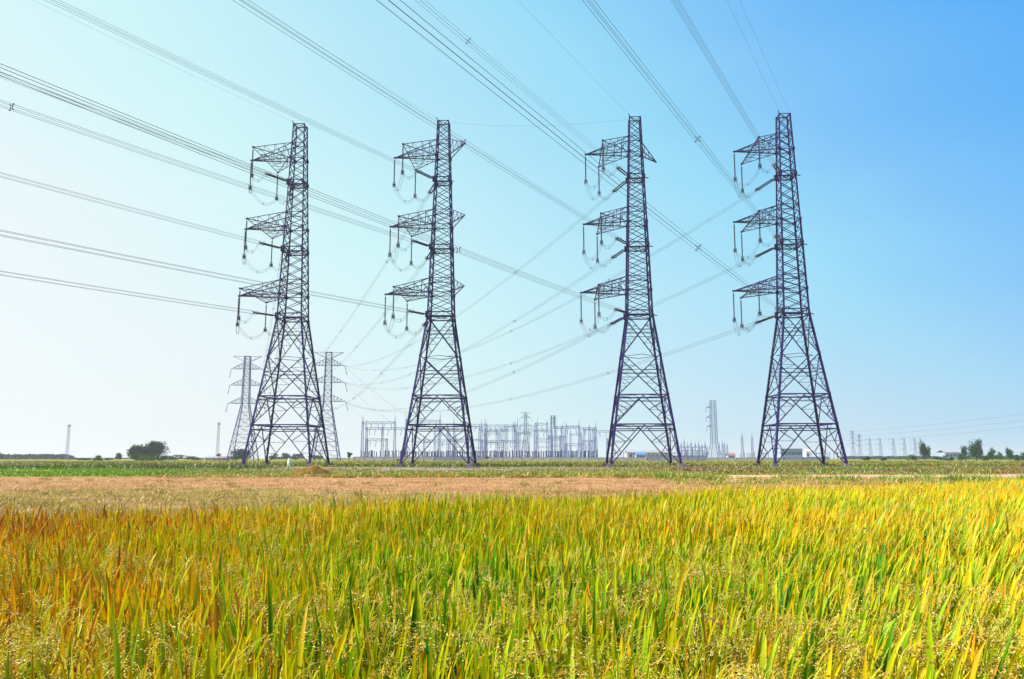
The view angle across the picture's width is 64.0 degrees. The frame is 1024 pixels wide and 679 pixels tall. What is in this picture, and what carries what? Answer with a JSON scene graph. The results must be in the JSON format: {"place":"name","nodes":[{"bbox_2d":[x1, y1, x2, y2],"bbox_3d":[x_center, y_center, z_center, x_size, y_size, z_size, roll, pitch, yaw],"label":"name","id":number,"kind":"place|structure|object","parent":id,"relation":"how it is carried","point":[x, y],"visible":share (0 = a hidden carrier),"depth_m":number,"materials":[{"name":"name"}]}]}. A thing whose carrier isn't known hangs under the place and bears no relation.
{"place":"outdoors","nodes":[
{"label":"outdoors","id":0,"kind":"place"},
{"bbox_2d":[353,457,432,460],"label":"boundary wall","id":1,"kind":"structure","parent":0,"point":[389,458],"depth_m":514.45,"materials":[{"name":"grey concrete"}]},
{"bbox_2d":[122,467,706,470],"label":"dirt road","id":2,"kind":"structure","parent":0,"point":[441,469],"depth_m":104.31,"materials":[{"name":"beige soil"}]},
{"bbox_2d":[433,457,481,460],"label":"boundary wall","id":3,"kind":"structure","parent":0,"point":[452,458],"depth_m":514.36,"materials":[{"name":"grey concrete"}]},
{"bbox_2d":[0,474,1011,522],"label":"stubble field","id":4,"kind":"structure","parent":0,"point":[381,486],"depth_m":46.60,"materials":[{"name":"beige plant"}]},
{"bbox_2d":[0,488,621,523],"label":"straw bed","id":5,"kind":"object","parent":4,"relation":"on","point":[268,490],"visible":0.12,"depth_m":29.84,"materials":[{"name":"beige plant"}]},
{"bbox_2d":[0,458,1021,482],"bbox_3d":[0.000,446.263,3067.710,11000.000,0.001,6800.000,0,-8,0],"label":"ground","id":6,"kind":"structure","parent":0,"point":[307,459],"depth_m":540.36,"materials":[{"name":"green plant"}]},
{"bbox_2d":[0,453,76,459],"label":"wood","id":7,"kind":"object","parent":6,"relation":"on","point":[34,456],"visible":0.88,"depth_m":932.50,"materials":[{"name":"green plant"}]},
{"bbox_2d":[65,424,70,459],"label":"radio mast","id":8,"kind":"object","parent":6,"relation":"on","point":[67,441],"visible":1,"depth_m":892.47,"materials":[{"name":"metal"}]},
{"bbox_2d":[126,444,146,460],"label":"broadleaf tree","id":9,"kind":"object","parent":6,"relation":"on","point":[134,450],"visible":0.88,"depth_m":513.39,"materials":[{"name":"green plant"}]},
{"bbox_2d":[135,453,160,460],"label":"bush","id":10,"kind":"object","parent":6,"relation":"on","point":[150,457],"visible":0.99,"depth_m":493.77,"materials":[{"name":"green plant"}]},
{"bbox_2d":[134,441,170,460],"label":"broadleaf tree","id":11,"kind":"object","parent":6,"relation":"on","point":[152,448],"visible":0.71,"depth_m":521.95,"materials":[{"name":"green plant"}]},
{"bbox_2d":[166,454,183,459],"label":"bush","id":12,"kind":"object","parent":6,"relation":"on","point":[173,457],"visible":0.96,"depth_m":632.23,"materials":[{"name":"green plant"}]},
{"bbox_2d":[229,448,251,460],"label":"broadleaf tree","id":13,"kind":"object","parent":6,"relation":"on","point":[237,456],"visible":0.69,"depth_m":532.26,"materials":[{"name":"green plant"}]},
{"bbox_2d":[225,356,265,460],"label":"double sided pylon","id":14,"kind":"object","parent":6,"relation":"on","point":[243,385],"visible":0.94,"depth_m":521.04,"materials":[{"name":"metal"}]},
{"bbox_2d":[278,453,290,459],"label":"broadleaf tree","id":15,"kind":"object","parent":6,"relation":"on","point":[285,456],"visible":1,"depth_m":750.49,"materials":[{"name":"green plant"}]},
{"bbox_2d":[237,120,332,466],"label":"lattice pylon","id":16,"kind":"object","parent":6,"relation":"on","point":[284,249],"visible":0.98,"depth_m":145.18,"materials":[{"name":"metal"}]},
{"bbox_2d":[252,311,275,315],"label":"tension insulator","id":17,"kind":"object","parent":16,"relation":"attached to","point":[257,313],"visible":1,"depth_m":139.05,"materials":[{"name":"ceramic"}]},
{"bbox_2d":[0,271,253,313],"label":"conductor bundle","id":18,"kind":"object","parent":17,"relation":"attached to","point":[119,290],"visible":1,"depth_m":114.07,"materials":[{"name":"metal"}]},
{"bbox_2d":[258,241,281,248],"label":"tension insulator","id":19,"kind":"object","parent":16,"relation":"attached to","point":[270,245],"visible":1,"depth_m":141.28,"materials":[{"name":"ceramic"}]},
{"bbox_2d":[0,172,259,243],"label":"conductor bundle","id":20,"kind":"object","parent":19,"relation":"attached to","point":[124,206],"visible":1,"depth_m":115.16,"materials":[{"name":"metal"}]},
{"bbox_2d":[264,172,286,180],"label":"tension insulator","id":21,"kind":"object","parent":16,"relation":"attached to","point":[280,178],"visible":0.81,"depth_m":143.21,"materials":[{"name":"ceramic"}]},
{"bbox_2d":[0,72,265,174],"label":"conductor bundle","id":22,"kind":"object","parent":21,"relation":"attached to","point":[129,122],"visible":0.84,"depth_m":117.20,"materials":[{"name":"metal"}]},
{"bbox_2d":[347,256,753,388],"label":"conductor bundle","id":23,"kind":"object","parent":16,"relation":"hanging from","point":[588,332],"visible":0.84,"depth_m":205.74,"materials":[{"name":"metal"}]},
{"bbox_2d":[347,191,753,370],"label":"conductor bundle","id":24,"kind":"object","parent":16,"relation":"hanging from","point":[594,288],"visible":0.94,"depth_m":199.67,"materials":[{"name":"metal"}]},
{"bbox_2d":[350,322,753,412],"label":"conductor bundle","id":25,"kind":"object","parent":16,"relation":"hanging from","point":[589,377],"visible":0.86,"depth_m":200.03,"materials":[{"name":"metal"}]},
{"bbox_2d":[291,453,303,459],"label":"broadleaf tree","id":26,"kind":"object","parent":6,"relation":"on","point":[296,456],"visible":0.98,"depth_m":750.17,"materials":[{"name":"green plant"}]},
{"bbox_2d":[309,352,347,460],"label":"double sided pylon","id":27,"kind":"object","parent":6,"relation":"on","point":[325,396],"visible":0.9,"depth_m":501.48,"materials":[{"name":"metal"}]},
{"bbox_2d":[313,327,421,409],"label":"conductor bundle","id":28,"kind":"object","parent":27,"relation":"hanging from","point":[380,372],"visible":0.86,"depth_m":200.96,"materials":[{"name":"metal"}]},
{"bbox_2d":[314,265,423,382],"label":"conductor bundle","id":29,"kind":"object","parent":27,"relation":"hanging from","point":[374,326],"visible":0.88,"depth_m":216.22,"materials":[{"name":"metal"}]},
{"bbox_2d":[318,195,428,359],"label":"conductor bundle","id":30,"kind":"object","parent":27,"relation":"hanging from","point":[382,269],"visible":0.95,"depth_m":210.12,"materials":[{"name":"metal"}]},
{"bbox_2d":[365,438,387,456],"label":"steel gantry","id":31,"kind":"object","parent":6,"relation":"on","point":[375,446],"visible":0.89,"depth_m":545.73,"materials":[{"name":"grey metal"}]},
{"bbox_2d":[360,418,395,456],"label":"steel gantry","id":32,"kind":"object","parent":6,"relation":"on","point":[378,429],"visible":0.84,"depth_m":556.15,"materials":[{"name":"grey metal"}]},
{"bbox_2d":[365,420,406,456],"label":"steel gantry","id":33,"kind":"object","parent":6,"relation":"on","point":[382,430],"visible":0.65,"depth_m":568.31,"materials":[{"name":"grey metal"}]},
{"bbox_2d":[385,117,478,466],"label":"lattice pylon","id":34,"kind":"object","parent":6,"relation":"on","point":[452,316],"visible":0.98,"depth_m":143.68,"materials":[{"name":"metal"}]},
{"bbox_2d":[407,309,425,314],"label":"tension insulator","id":35,"kind":"object","parent":34,"relation":"attached to","point":[416,312],"visible":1,"depth_m":137.39,"materials":[{"name":"ceramic"}]},
{"bbox_2d":[0,230,408,312],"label":"conductor bundle","id":36,"kind":"object","parent":35,"relation":"attached to","point":[183,267],"visible":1,"depth_m":93.51,"materials":[{"name":"metal"}]},
{"bbox_2d":[411,239,429,246],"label":"tension insulator","id":37,"kind":"object","parent":34,"relation":"attached to","point":[420,243],"visible":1,"depth_m":139.88,"materials":[{"name":"ceramic"}]},
{"bbox_2d":[0,100,412,241],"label":"conductor bundle","id":38,"kind":"object","parent":37,"relation":"attached to","point":[178,162],"visible":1,"depth_m":92.99,"materials":[{"name":"metal"}]},
{"bbox_2d":[415,169,433,178],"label":"tension insulator","id":39,"kind":"object","parent":34,"relation":"attached to","point":[426,175],"visible":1,"depth_m":142.08,"materials":[{"name":"ceramic"}]},
{"bbox_2d":[45,0,416,171],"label":"conductor bundle","id":40,"kind":"object","parent":39,"relation":"attached to","point":[219,78],"visible":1,"depth_m":99.33,"materials":[{"name":"metal"}]},
{"bbox_2d":[423,422,454,456],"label":"steel gantry","id":41,"kind":"object","parent":6,"relation":"on","point":[442,443],"visible":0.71,"depth_m":555.37,"materials":[{"name":"grey metal"}]},
{"bbox_2d":[437,434,450,456],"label":"background gantry","id":42,"kind":"object","parent":6,"relation":"on","point":[444,443],"visible":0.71,"depth_m":670.40,"materials":[{"name":"metal"}]},
{"bbox_2d":[484,430,497,456],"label":"background gantry","id":43,"kind":"object","parent":6,"relation":"on","point":[493,442],"visible":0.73,"depth_m":621.39,"materials":[{"name":"metal"}]},
{"bbox_2d":[478,424,507,455],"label":"steel gantry","id":44,"kind":"object","parent":6,"relation":"on","point":[488,436],"visible":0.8,"depth_m":560.96,"materials":[{"name":"grey metal"}]},
{"bbox_2d":[485,417,518,456],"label":"steel gantry","id":45,"kind":"object","parent":6,"relation":"on","point":[512,437],"visible":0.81,"depth_m":595.62,"materials":[{"name":"grey metal"}]},
{"bbox_2d":[0,463,1007,478],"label":"grass verge","id":46,"kind":"object","parent":6,"relation":"on","point":[292,471],"depth_m":77.55,"materials":[{"name":"green plant"}]},
{"bbox_2d":[289,464,333,474],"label":"straw heap","id":47,"kind":"object","parent":46,"relation":"on","point":[314,470],"visible":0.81,"depth_m":65.70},
{"bbox_2d":[481,437,526,456],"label":"steel gantry","id":48,"kind":"object","parent":6,"relation":"on","point":[503,446],"visible":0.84,"depth_m":549.91,"materials":[{"name":"grey metal"}]},
{"bbox_2d":[500,423,515,456],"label":"background gantry","id":49,"kind":"object","parent":6,"relation":"on","point":[506,441],"visible":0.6,"depth_m":618.72,"materials":[{"name":"metal"}]},
{"bbox_2d":[0,460,1023,466],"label":"crop","id":50,"kind":"object","parent":6,"relation":"on","point":[565,463],"visible":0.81,"depth_m":178.86,"materials":[{"name":"plant"}]},
{"bbox_2d":[0,476,1023,678],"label":"rice crop","id":51,"kind":"object","parent":6,"relation":"on","point":[916,581],"visible":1,"depth_m":4.29,"materials":[{"name":"yellow plant"}]},
{"bbox_2d":[519,412,532,456],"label":"double sided pylon","id":52,"kind":"object","parent":6,"relation":"on","point":[524,416],"visible":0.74,"depth_m":825.99,"materials":[{"name":"metal"}]},
{"bbox_2d":[523,422,548,451],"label":"steel gantry","id":53,"kind":"object","parent":6,"relation":"on","point":[538,435],"visible":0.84,"depth_m":575.44,"materials":[{"name":"grey metal"}]},
{"bbox_2d":[550,416,556,456],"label":"steel gantry","id":54,"kind":"object","parent":6,"relation":"on","point":[553,418],"visible":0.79,"depth_m":606.66,"materials":[{"name":"grey metal"}]},
{"bbox_2d":[549,431,566,456],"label":"steel gantry","id":55,"kind":"object","parent":6,"relation":"on","point":[561,443],"visible":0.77,"depth_m":555.21,"materials":[{"name":"grey metal"}]},
{"bbox_2d":[555,425,580,456],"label":"steel gantry","id":56,"kind":"object","parent":6,"relation":"on","point":[578,428],"visible":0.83,"depth_m":585.92,"materials":[{"name":"grey metal"}]},
{"bbox_2d":[565,443,590,455],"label":"steel gantry","id":57,"kind":"object","parent":6,"relation":"on","point":[577,447],"visible":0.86,"depth_m":547.09,"materials":[{"name":"grey metal"}]},
{"bbox_2d":[581,424,596,453],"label":"steel gantry","id":58,"kind":"object","parent":6,"relation":"on","point":[595,428],"visible":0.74,"depth_m":566.32,"materials":[{"name":"grey metal"}]},
{"bbox_2d":[583,428,594,454],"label":"background gantry","id":59,"kind":"object","parent":6,"relation":"on","point":[584,439],"visible":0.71,"depth_m":626.96,"materials":[{"name":"metal"}]},
{"bbox_2d":[580,114,686,466],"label":"lattice pylon","id":60,"kind":"object","parent":6,"relation":"on","point":[621,365],"visible":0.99,"depth_m":142.43,"materials":[{"name":"metal"}]},
{"bbox_2d":[610,317,622,324],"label":"tension insulator","id":61,"kind":"object","parent":60,"relation":"attached to","point":[616,321],"visible":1,"depth_m":145.98,"materials":[{"name":"ceramic"}]},
{"bbox_2d":[345,324,609,410],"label":"conductor bundle","id":62,"kind":"object","parent":61,"relation":"attached to","point":[508,373],"visible":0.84,"depth_m":198.39,"materials":[{"name":"metal"}]},
{"bbox_2d":[611,249,623,258],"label":"tension insulator","id":63,"kind":"object","parent":60,"relation":"attached to","point":[618,253],"visible":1,"depth_m":147.59,"materials":[{"name":"ceramic"}]},
{"bbox_2d":[345,258,609,384],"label":"conductor bundle","id":64,"kind":"object","parent":63,"relation":"attached to","point":[496,330],"visible":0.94,"depth_m":206.89,"materials":[{"name":"metal"}]},
{"bbox_2d":[612,181,624,192],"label":"tension insulator","id":65,"kind":"object","parent":60,"relation":"attached to","point":[618,188],"visible":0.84,"depth_m":149.11,"materials":[{"name":"ceramic"}]},
{"bbox_2d":[352,194,610,365],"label":"conductor bundle","id":66,"kind":"object","parent":65,"relation":"attached to","point":[511,275],"visible":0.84,"depth_m":199.08,"materials":[{"name":"metal"}]},
{"bbox_2d":[614,308,627,312],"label":"tension insulator","id":67,"kind":"object","parent":60,"relation":"attached to","point":[620,310],"visible":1,"depth_m":135.87,"materials":[{"name":"ceramic"}]},
{"bbox_2d":[0,63,615,309],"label":"conductor bundle","id":68,"kind":"object","parent":67,"relation":"attached to","point":[258,170],"visible":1,"depth_m":59.92,"materials":[{"name":"metal"}]},
{"bbox_2d":[615,237,627,243],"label":"tension insulator","id":69,"kind":"object","parent":60,"relation":"attached to","point":[620,240],"visible":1,"depth_m":138.11,"materials":[{"name":"ceramic"}]},
{"bbox_2d":[233,0,617,238],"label":"conductor bundle","id":70,"kind":"object","parent":69,"relation":"attached to","point":[406,105],"visible":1,"depth_m":79.67,"materials":[{"name":"metal"}]},
{"bbox_2d":[616,166,628,175],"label":"tension insulator","id":71,"kind":"object","parent":60,"relation":"attached to","point":[619,168],"visible":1,"depth_m":140.23,"materials":[{"name":"ceramic"}]},
{"bbox_2d":[415,0,617,165],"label":"conductor bundle","id":72,"kind":"object","parent":71,"relation":"attached to","point":[508,75],"visible":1,"depth_m":100.65,"materials":[{"name":"metal"}]},
{"bbox_2d":[625,450,668,456],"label":"long shed","id":73,"kind":"structure","parent":6,"relation":"on","point":[656,452],"depth_m":772.57,"materials":[{"name":"white metal"}]},
{"bbox_2d":[679,446,707,457],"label":"busbar portal","id":74,"kind":"object","parent":6,"relation":"on","point":[692,447],"visible":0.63,"depth_m":738.08,"materials":[{"name":"metal"}]},
{"bbox_2d":[706,400,722,457],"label":"straight pylon","id":75,"kind":"object","parent":6,"relation":"on","point":[712,417],"visible":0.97,"depth_m":686.59,"materials":[{"name":"metal"}]},
{"bbox_2d":[772,447,802,459],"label":"switch hall","id":76,"kind":"structure","parent":6,"relation":"on","point":[794,452],"depth_m":673.87,"materials":[{"name":"white metal"}]},
{"bbox_2d":[732,110,851,466],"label":"lattice pylon","id":77,"kind":"object","parent":6,"relation":"on","point":[800,243],"visible":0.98,"depth_m":140.96,"materials":[{"name":"metal"}]},
{"bbox_2d":[740,300,743,327],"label":"hanging insulator","id":78,"kind":"object","parent":77,"relation":"hanging from","point":[741,324],"visible":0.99,"depth_m":146.38,"materials":[{"name":"ceramic"}]},
{"bbox_2d":[733,310,776,335],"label":"jumper cable","id":79,"kind":"object","parent":78,"relation":"hanging from","point":[751,326],"visible":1,"depth_m":138.13,"materials":[{"name":"metal"}]},
{"bbox_2d":[754,179,773,191],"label":"tension insulator","id":80,"kind":"object","parent":77,"relation":"attached to","point":[761,186],"visible":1,"depth_m":147.46,"materials":[{"name":"ceramic"}]},
{"bbox_2d":[771,163,780,172],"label":"tension insulator","id":81,"kind":"object","parent":77,"relation":"attached to","point":[773,164],"visible":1,"depth_m":138.42,"materials":[{"name":"ceramic"}]},
{"bbox_2d":[672,1,775,165],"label":"conductor bundle","id":82,"kind":"object","parent":81,"relation":"attached to","point":[718,74],"visible":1,"depth_m":99.05,"materials":[{"name":"metal"}]},
{"bbox_2d":[774,234,782,241],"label":"tension insulator","id":83,"kind":"object","parent":77,"relation":"attached to","point":[776,236],"visible":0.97,"depth_m":136.59,"materials":[{"name":"ceramic"}]},
{"bbox_2d":[582,0,776,233],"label":"conductor bundle","id":84,"kind":"object","parent":83,"relation":"attached to","point":[669,102],"visible":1,"depth_m":77.24,"materials":[{"name":"metal"}]},
{"bbox_2d":[625,464,1023,486],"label":"weeds","id":85,"kind":"object","parent":6,"relation":"on","point":[983,469],"visible":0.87,"depth_m":74.69,"materials":[{"name":"plant"}]},
{"bbox_2d":[841,456,936,458],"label":"wood","id":86,"kind":"object","parent":6,"relation":"on","point":[889,457],"visible":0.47,"depth_m":1128.96,"materials":[{"name":"green plant"}]},
{"bbox_2d":[917,438,931,460],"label":"broadleaf tree","id":87,"kind":"object","parent":6,"relation":"on","point":[925,452],"visible":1,"depth_m":514.65,"materials":[{"name":"green plant"}]},
{"bbox_2d":[960,446,970,459],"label":"broadleaf tree","id":88,"kind":"object","parent":6,"relation":"on","point":[964,451],"visible":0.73,"depth_m":574.18,"materials":[{"name":"green plant"}]},
{"bbox_2d":[966,437,985,460],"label":"broadleaf tree","id":89,"kind":"object","parent":6,"relation":"on","point":[975,450],"visible":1,"depth_m":533.49,"materials":[{"name":"green plant"}]},
{"bbox_2d":[986,448,996,460],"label":"broadleaf tree","id":90,"kind":"object","parent":6,"relation":"on","point":[990,454],"visible":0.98,"depth_m":514.45,"materials":[{"name":"green plant"}]},
{"bbox_2d":[966,455,1022,459],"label":"wood","id":91,"kind":"object","parent":6,"relation":"on","point":[1004,457],"visible":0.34,"depth_m":883.47,"materials":[{"name":"green plant"}]},
{"bbox_2d":[1005,447,1015,458],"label":"broadleaf tree","id":92,"kind":"object","parent":6,"relation":"on","point":[1009,453],"visible":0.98,"depth_m":514.62,"materials":[{"name":"green plant"}]},
{"bbox_2d":[0,461,1021,464],"bbox_3d":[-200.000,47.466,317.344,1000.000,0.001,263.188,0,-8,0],"label":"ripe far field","id":93,"kind":"structure","parent":0,"point":[489,461],"depth_m":369.53,"materials":[{"name":"green plant"}]},
{"bbox_2d":[0,0,1023,457],"label":"sky","id":94,"kind":"structure","parent":0,"point":[907,116],"materials":[{"name":"blue"}]},
{"bbox_2d":[482,457,645,460],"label":"boundary wall","id":95,"kind":"structure","parent":0,"point":[562,458],"depth_m":524.26,"materials":[{"name":"grey concrete"}]},
{"bbox_2d":[646,456,706,460],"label":"boundary wall","id":96,"kind":"structure","parent":0,"point":[684,458],"depth_m":494.66,"materials":[{"name":"grey concrete"}]},
{"bbox_2d":[707,458,781,459],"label":"boundary wall","id":97,"kind":"structure","parent":0,"point":[741,458],"depth_m":553.94,"materials":[{"name":"grey concrete"}]},
{"bbox_2d":[782,457,829,459],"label":"boundary wall","id":98,"kind":"structure","parent":0,"point":[802,458],"depth_m":554.03,"materials":[{"name":"grey concrete"}]},
{"bbox_2d":[702,474,1023,477],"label":"path","id":99,"kind":"structure","parent":0,"point":[905,476],"depth_m":67.68,"materials":[{"name":"beige soil"}]},
{"bbox_2d":[936,450,960,459],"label":"warehouse","id":100,"kind":"structure","parent":0,"point":[951,453],"depth_m":752.76,"materials":[{"name":"white"}]},
{"label":"paddy soil","id":101,"kind":"structure","parent":0,"visible":0},
{"bbox_2d":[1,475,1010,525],"bbox_3d":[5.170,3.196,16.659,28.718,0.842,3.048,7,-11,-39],"label":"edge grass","id":102,"kind":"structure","parent":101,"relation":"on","point":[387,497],"depth_m":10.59,"materials":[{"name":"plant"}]},
{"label":"tension insulator","id":103,"kind":"object","parent":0,"visible":0},
{"bbox_2d":[262,200,291,366],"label":"conductor bundle","id":104,"kind":"object","parent":103,"relation":"attached to","point":[275,290],"visible":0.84,"depth_m":250.66,"materials":[{"name":"metal"}]},
{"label":"tension insulator","id":105,"kind":"object","parent":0,"visible":0},
{"bbox_2d":[377,0,778,308],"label":"conductor bundle","id":106,"kind":"object","parent":105,"relation":"hanging from","point":[551,131],"visible":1,"depth_m":50.18,"materials":[{"name":"metal"}]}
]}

